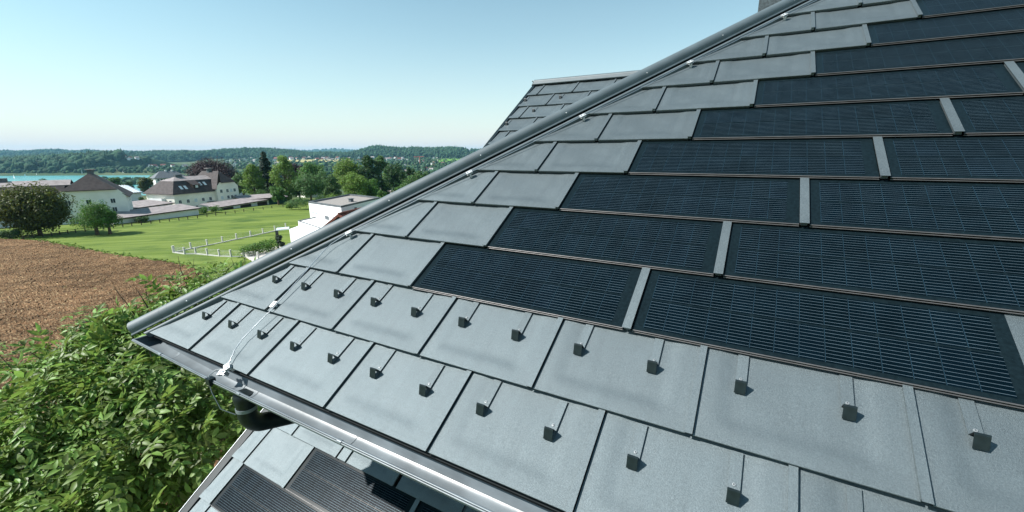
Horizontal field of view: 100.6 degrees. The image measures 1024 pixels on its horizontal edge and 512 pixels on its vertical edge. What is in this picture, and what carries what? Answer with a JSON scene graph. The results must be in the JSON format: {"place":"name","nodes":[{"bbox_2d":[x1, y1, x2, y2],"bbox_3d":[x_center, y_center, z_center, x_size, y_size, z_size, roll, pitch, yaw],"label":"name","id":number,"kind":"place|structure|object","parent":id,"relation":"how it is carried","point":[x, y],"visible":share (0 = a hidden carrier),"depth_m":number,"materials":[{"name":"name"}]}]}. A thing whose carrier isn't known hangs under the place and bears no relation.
{"place":"outdoors","nodes":[
{"label":"outdoors","id":0,"kind":"place"},
{"bbox_2d":[3,156,175,172],"bbox_3d":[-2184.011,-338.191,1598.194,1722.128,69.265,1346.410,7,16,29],"label":"wooded hill","id":1,"kind":"structure","parent":0,"point":[133,161],"depth_m":1546.92,"materials":[{"name":"green plant"}]},
{"bbox_2d":[0,148,151,172],"bbox_3d":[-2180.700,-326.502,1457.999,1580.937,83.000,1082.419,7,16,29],"label":"wood","id":2,"kind":"object","parent":1,"relation":"on","point":[70,161],"visible":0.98,"depth_m":1410.60,"materials":[{"name":"green plant"}]},
{"bbox_2d":[0,175,190,194],"bbox_3d":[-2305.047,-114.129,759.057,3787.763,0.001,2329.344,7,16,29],"label":"lake water","id":3,"kind":"structure","parent":0,"point":[35,178],"depth_m":1112.69,"materials":[{"name":"teal liquid"}]},
{"bbox_2d":[0,239,221,511],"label":"ploughed field","id":4,"kind":"structure","parent":0,"point":[44,285],"depth_m":53.56,"materials":[{"name":"soil"}]},
{"bbox_2d":[151,155,256,161],"bbox_3d":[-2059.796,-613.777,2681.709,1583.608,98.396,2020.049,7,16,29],"label":"wooded hill","id":5,"kind":"structure","parent":0,"point":[179,159],"depth_m":2515.18,"materials":[{"name":"green plant"}]},
{"bbox_2d":[126,147,327,160],"bbox_3d":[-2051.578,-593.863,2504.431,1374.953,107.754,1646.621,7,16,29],"label":"wood","id":6,"kind":"object","parent":5,"relation":"on","point":[244,152],"visible":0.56,"depth_m":2705.90,"materials":[{"name":"green plant"}]},
{"bbox_2d":[0,158,448,438],"bbox_3d":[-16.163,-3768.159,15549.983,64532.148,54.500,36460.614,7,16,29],"label":"meadow ground","id":7,"kind":"structure","parent":0,"point":[153,240],"depth_m":99.79,"materials":[{"name":"green plant"}]},
{"bbox_2d":[0,229,22,238],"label":"bush","id":8,"kind":"object","parent":7,"relation":"on","point":[14,233],"visible":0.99,"depth_m":92.76,"materials":[{"name":"green plant"}]},
{"bbox_2d":[0,229,36,237],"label":"hedge","id":9,"kind":"object","parent":7,"relation":"on","point":[26,233],"visible":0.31,"depth_m":96.26,"materials":[{"name":"green plant"}]},
{"bbox_2d":[0,180,77,234],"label":"tree","id":10,"kind":"object","parent":7,"relation":"on","point":[35,208],"visible":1,"depth_m":93.36,"materials":[{"name":"green plant"}]},
{"bbox_2d":[0,169,132,227],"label":"apartment house","id":11,"kind":"structure","parent":7,"relation":"on","point":[91,185],"depth_m":117.44,"materials":[{"name":"white"}]},
{"bbox_2d":[11,169,173,172],"bbox_3d":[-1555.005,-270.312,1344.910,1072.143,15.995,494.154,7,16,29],"label":"tree belt","id":12,"kind":"object","parent":7,"relation":"on","point":[152,171],"visible":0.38,"depth_m":1294.24,"materials":[{"name":"green plant"}]},
{"bbox_2d":[67,198,121,234],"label":"tree","id":13,"kind":"object","parent":7,"relation":"on","point":[88,214],"visible":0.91,"depth_m":95.26,"materials":[{"name":"green plant"}]},
{"bbox_2d":[0,165,191,172],"bbox_3d":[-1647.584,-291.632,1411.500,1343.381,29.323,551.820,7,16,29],"label":"tree belt","id":14,"kind":"object","parent":7,"relation":"on","point":[132,169],"visible":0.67,"depth_m":1309.88,"materials":[{"name":"green plant"}]},
{"bbox_2d":[3,237,207,274],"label":"field edge weeds","id":15,"kind":"object","parent":7,"relation":"on","point":[141,257],"visible":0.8,"depth_m":77.19,"materials":[{"name":"green plant"}]},
{"bbox_2d":[95,210,124,233],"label":"tree","id":16,"kind":"object","parent":7,"relation":"on","point":[108,224],"visible":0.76,"depth_m":97.62,"materials":[{"name":"green plant"}]},
{"bbox_2d":[108,177,122,184],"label":"tree","id":17,"kind":"object","parent":7,"relation":"on","point":[115,180],"visible":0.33,"depth_m":324.02,"materials":[{"name":"green plant"}]},
{"bbox_2d":[102,176,149,184],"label":"tree belt","id":18,"kind":"object","parent":7,"relation":"on","point":[134,180],"visible":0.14,"depth_m":931.48,"materials":[{"name":"green plant"}]},
{"bbox_2d":[122,182,133,187],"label":"tree","id":19,"kind":"object","parent":7,"relation":"on","point":[130,184],"visible":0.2,"depth_m":325.98,"materials":[{"name":"green plant"}]},
{"bbox_2d":[119,185,142,200],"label":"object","id":20,"kind":"object","parent":7,"relation":"on","point":[136,194],"visible":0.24,"depth_m":197.98,"materials":[{"name":"white"}]},
{"bbox_2d":[0,257,262,511],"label":"walnut tree","id":21,"kind":"object","parent":7,"relation":"on","point":[119,423],"visible":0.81,"depth_m":6.36,"materials":[{"name":"green plant"}]},
{"bbox_2d":[133,216,148,222],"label":"bush","id":22,"kind":"object","parent":7,"relation":"on","point":[142,218],"visible":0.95,"depth_m":117.77,"materials":[{"name":"green plant"}]},
{"bbox_2d":[136,177,153,191],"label":"tree","id":23,"kind":"object","parent":7,"relation":"on","point":[144,184],"visible":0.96,"depth_m":314.34,"materials":[{"name":"green plant"}]},
{"bbox_2d":[103,204,200,223],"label":"garage","id":24,"kind":"structure","parent":7,"relation":"on","point":[166,211],"depth_m":126.92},
{"bbox_2d":[132,200,174,208],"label":"garage","id":25,"kind":"structure","parent":7,"relation":"on","point":[139,204],"depth_m":142.97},
{"bbox_2d":[22,203,297,239],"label":"field fence","id":26,"kind":"object","parent":7,"relation":"on","point":[137,223],"visible":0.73,"depth_m":113.69,"materials":[{"name":"wood"}]},
{"bbox_2d":[150,170,184,184],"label":"hotel","id":27,"kind":"structure","parent":7,"relation":"on","point":[157,177],"depth_m":420.86,"materials":[{"name":"grey glass"}]},
{"bbox_2d":[142,168,239,207],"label":"apartment house","id":28,"kind":"structure","parent":7,"relation":"on","point":[208,185],"depth_m":157.74,"materials":[{"name":"white paint"}]},
{"bbox_2d":[198,206,209,213],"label":"bush","id":29,"kind":"object","parent":7,"relation":"on","point":[203,209],"visible":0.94,"depth_m":139.72,"materials":[{"name":"green plant"}]},
{"bbox_2d":[184,156,237,177],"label":"tree","id":30,"kind":"object","parent":7,"relation":"on","point":[199,167],"visible":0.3,"depth_m":227.25,"materials":[{"name":"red plant"}]},
{"bbox_2d":[171,246,258,258],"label":"garden fence","id":31,"kind":"object","parent":7,"relation":"on","point":[218,250],"visible":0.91,"depth_m":73.47,"materials":[{"name":"wood"}]},
{"bbox_2d":[209,205,222,211],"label":"bush","id":32,"kind":"object","parent":7,"relation":"on","point":[214,208],"visible":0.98,"depth_m":141.98,"materials":[{"name":"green plant"}]},
{"bbox_2d":[172,223,285,251],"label":"garden fence","id":33,"kind":"object","parent":7,"relation":"on","point":[221,238],"visible":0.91,"depth_m":86.80,"materials":[{"name":"wood"}]},
{"bbox_2d":[199,198,270,210],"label":"garage","id":34,"kind":"structure","parent":7,"relation":"on","point":[234,203],"depth_m":159.45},
{"bbox_2d":[257,201,266,205],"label":"door","id":35,"kind":"structure","parent":34,"relation":"in","point":[264,202],"depth_m":169.82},
{"bbox_2d":[231,172,249,194],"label":"tree","id":36,"kind":"object","parent":7,"relation":"on","point":[237,178],"visible":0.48,"depth_m":200.71,"materials":[{"name":"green plant"}]},
{"bbox_2d":[238,164,266,194],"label":"tree","id":37,"kind":"object","parent":7,"relation":"on","point":[253,179],"visible":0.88,"depth_m":187.42,"materials":[{"name":"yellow plant"}]},
{"bbox_2d":[234,238,280,257],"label":"hedge","id":38,"kind":"object","parent":7,"relation":"on","point":[265,245],"visible":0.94,"depth_m":74.56,"materials":[{"name":"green plant"}]},
{"bbox_2d":[240,246,280,260],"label":"gravel path","id":39,"kind":"structure","parent":7,"relation":"on","point":[261,254],"depth_m":74.13,"materials":[{"name":"white gravel"}]},
{"bbox_2d":[275,235,284,246],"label":"bush","id":40,"kind":"object","parent":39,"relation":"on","point":[279,241],"visible":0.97,"depth_m":75.16,"materials":[{"name":"green plant"}]},
{"bbox_2d":[234,193,287,203],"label":"shed","id":41,"kind":"structure","parent":7,"relation":"on","point":[262,196],"depth_m":173.80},
{"bbox_2d":[255,151,279,193],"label":"conifer","id":42,"kind":"object","parent":7,"relation":"on","point":[264,165],"visible":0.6,"depth_m":194.45,"materials":[{"name":"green plant"}]},
{"bbox_2d":[269,186,288,204],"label":"tree","id":43,"kind":"object","parent":7,"relation":"on","point":[278,194],"visible":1,"depth_m":170.01,"materials":[{"name":"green plant"}]},
{"bbox_2d":[268,155,299,200],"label":"tree","id":44,"kind":"object","parent":7,"relation":"on","point":[286,168],"visible":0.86,"depth_m":187.68,"materials":[{"name":"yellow plant"}]},
{"bbox_2d":[282,163,301,179],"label":"tree","id":45,"kind":"object","parent":7,"relation":"on","point":[296,166],"visible":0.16,"depth_m":256.17,"materials":[{"name":"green plant"}]},
{"bbox_2d":[288,176,302,199],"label":"tree","id":46,"kind":"object","parent":7,"relation":"on","point":[298,193],"visible":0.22,"depth_m":196.59,"materials":[{"name":"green plant"}]},
{"bbox_2d":[287,197,308,208],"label":"bush","id":47,"kind":"object","parent":7,"relation":"on","point":[296,201],"visible":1,"depth_m":149.21,"materials":[{"name":"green plant"}]},
{"bbox_2d":[291,172,326,200],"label":"tree","id":48,"kind":"object","parent":7,"relation":"on","point":[310,185],"visible":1,"depth_m":167.86,"materials":[{"name":"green plant"}]},
{"bbox_2d":[297,162,326,178],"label":"tree","id":49,"kind":"object","parent":7,"relation":"on","point":[311,168],"visible":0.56,"depth_m":247.27,"materials":[{"name":"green plant"}]},
{"bbox_2d":[313,195,323,199],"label":"bush","id":50,"kind":"object","parent":7,"relation":"on","point":[318,197],"visible":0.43,"depth_m":159.34,"materials":[{"name":"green plant"}]},
{"bbox_2d":[316,171,333,197],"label":"tree","id":51,"kind":"object","parent":7,"relation":"on","point":[322,174],"visible":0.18,"depth_m":205.46,"materials":[{"name":"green plant"}]},
{"bbox_2d":[275,194,379,247],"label":"modern house","id":52,"kind":"structure","parent":7,"relation":"on","point":[324,211],"depth_m":84.41,"materials":[{"name":"white paint"}]},
{"bbox_2d":[322,174,341,196],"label":"tree","id":53,"kind":"object","parent":7,"relation":"on","point":[331,180],"visible":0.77,"depth_m":178.89,"materials":[{"name":"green plant"}]},
{"bbox_2d":[224,157,454,168],"bbox_3d":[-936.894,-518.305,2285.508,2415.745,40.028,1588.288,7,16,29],"label":"tree belt","id":54,"kind":"object","parent":7,"relation":"on","point":[238,167],"visible":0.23,"depth_m":1808.58,"materials":[{"name":"green plant"}]},
{"bbox_2d":[324,207,361,225],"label":"tiled house","id":55,"kind":"structure","parent":7,"relation":"on","point":[340,215],"depth_m":63.04,"materials":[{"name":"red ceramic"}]},
{"bbox_2d":[224,156,462,163],"bbox_3d":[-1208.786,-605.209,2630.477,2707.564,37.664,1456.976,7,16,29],"label":"tree belt","id":56,"kind":"object","parent":7,"relation":"on","point":[352,159],"visible":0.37,"depth_m":2157.73,"materials":[{"name":"green plant"}]},
{"bbox_2d":[235,160,456,179],"bbox_3d":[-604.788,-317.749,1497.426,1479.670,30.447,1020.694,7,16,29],"label":"tree belt","id":57,"kind":"object","parent":7,"relation":"on","point":[436,167],"visible":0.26,"depth_m":1451.10,"materials":[{"name":"green plant"}]},
{"bbox_2d":[329,157,367,190],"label":"tree","id":58,"kind":"object","parent":7,"relation":"on","point":[345,167],"visible":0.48,"depth_m":214.41,"materials":[{"name":"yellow plant"}]},
{"bbox_2d":[340,171,368,194],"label":"tree","id":59,"kind":"object","parent":7,"relation":"on","point":[353,184],"visible":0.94,"depth_m":173.66,"materials":[{"name":"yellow plant"}]},
{"bbox_2d":[358,154,380,188],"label":"tree","id":60,"kind":"object","parent":7,"relation":"on","point":[367,162],"visible":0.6,"depth_m":215.51,"materials":[{"name":"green plant"}]},
{"bbox_2d":[363,178,379,195],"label":"tree","id":61,"kind":"object","parent":7,"relation":"on","point":[372,191],"visible":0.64,"depth_m":182.65,"materials":[{"name":"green plant"}]},
{"bbox_2d":[376,190,386,197],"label":"tree","id":62,"kind":"object","parent":7,"relation":"on","point":[382,193],"visible":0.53,"depth_m":130.64,"materials":[{"name":"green plant"}]},
{"bbox_2d":[372,155,392,195],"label":"tree","id":63,"kind":"object","parent":7,"relation":"on","point":[379,161],"visible":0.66,"depth_m":219.64,"materials":[{"name":"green plant"}]},
{"bbox_2d":[382,163,407,191],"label":"tree","id":64,"kind":"object","parent":7,"relation":"on","point":[393,176],"visible":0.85,"depth_m":209.10,"materials":[{"name":"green plant"}]},
{"bbox_2d":[405,167,416,183],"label":"tree","id":65,"kind":"object","parent":7,"relation":"on","point":[409,171],"visible":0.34,"depth_m":230.02,"materials":[{"name":"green plant"}]},
{"bbox_2d":[400,173,424,187],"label":"tree","id":66,"kind":"object","parent":7,"relation":"on","point":[405,182],"visible":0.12,"depth_m":147.66,"materials":[{"name":"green plant"}]},
{"bbox_2d":[414,171,428,177],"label":"tree","id":67,"kind":"object","parent":7,"relation":"on","point":[421,173],"visible":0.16,"depth_m":244.66,"materials":[{"name":"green plant"}]},
{"bbox_2d":[127,0,1023,511],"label":"house","id":68,"kind":"structure","parent":7,"relation":"on","point":[775,264],"depth_m":2.33,"materials":[{"name":"grey metal"}]},
{"bbox_2d":[205,0,816,414],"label":"lightning conductor","id":69,"kind":"object","parent":68,"relation":"attached to","point":[225,368],"visible":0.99,"depth_m":3.40,"materials":[{"name":"metal"}]},
{"bbox_2d":[252,189,268,194],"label":"bush","id":70,"kind":"object","parent":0,"point":[257,192],"visible":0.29,"depth_m":183.96,"materials":[{"name":"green plant"}]},
{"bbox_2d":[277,159,348,161],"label":"hay field","id":71,"kind":"structure","parent":0,"point":[311,160],"depth_m":2209.92,"materials":[{"name":"beige plant"}]},
{"bbox_2d":[293,149,351,151],"bbox_3d":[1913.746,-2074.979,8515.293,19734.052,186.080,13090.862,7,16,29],"label":"wooded hill","id":72,"kind":"structure","parent":0,"point":[338,150],"depth_m":8939.81,"materials":[{"name":"green plant"}]},
{"bbox_2d":[290,148,356,151],"bbox_3d":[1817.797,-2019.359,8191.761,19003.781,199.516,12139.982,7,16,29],"label":"wood","id":73,"kind":"object","parent":72,"relation":"on","point":[334,149],"visible":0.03,"depth_m":8773.72,"materials":[{"name":"green plant"}]},
{"bbox_2d":[323,193,338,197],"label":"bush","id":74,"kind":"object","parent":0,"point":[331,195],"visible":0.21,"depth_m":164.62,"materials":[{"name":"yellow plant"}]},
{"bbox_2d":[270,154,462,158],"bbox_3d":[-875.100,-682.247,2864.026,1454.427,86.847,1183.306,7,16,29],"label":"wooded hill","id":75,"kind":"structure","parent":0,"point":[409,156],"depth_m":2595.01,"materials":[{"name":"green plant"}]},
{"bbox_2d":[259,144,472,158],"bbox_3d":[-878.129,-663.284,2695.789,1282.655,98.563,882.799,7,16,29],"label":"wood","id":76,"kind":"object","parent":75,"relation":"on","point":[375,151],"visible":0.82,"depth_m":2660.59,"materials":[{"name":"green plant"}]},
{"bbox_2d":[0,0,758,150],"label":"sky","id":77,"kind":"structure","parent":0,"point":[112,75],"materials":[{"name":"blue"}]},
{"bbox_3d":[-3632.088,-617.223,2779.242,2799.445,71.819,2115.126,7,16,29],"label":"wooded hill","id":78,"kind":"structure","parent":0,"visible":0},
{"bbox_2d":[0,152,63,157],"bbox_3d":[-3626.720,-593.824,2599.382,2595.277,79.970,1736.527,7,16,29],"label":"wood","id":79,"kind":"object","parent":78,"relation":"on","point":[35,154],"visible":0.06,"depth_m":2754.67,"materials":[{"name":"green plant"}]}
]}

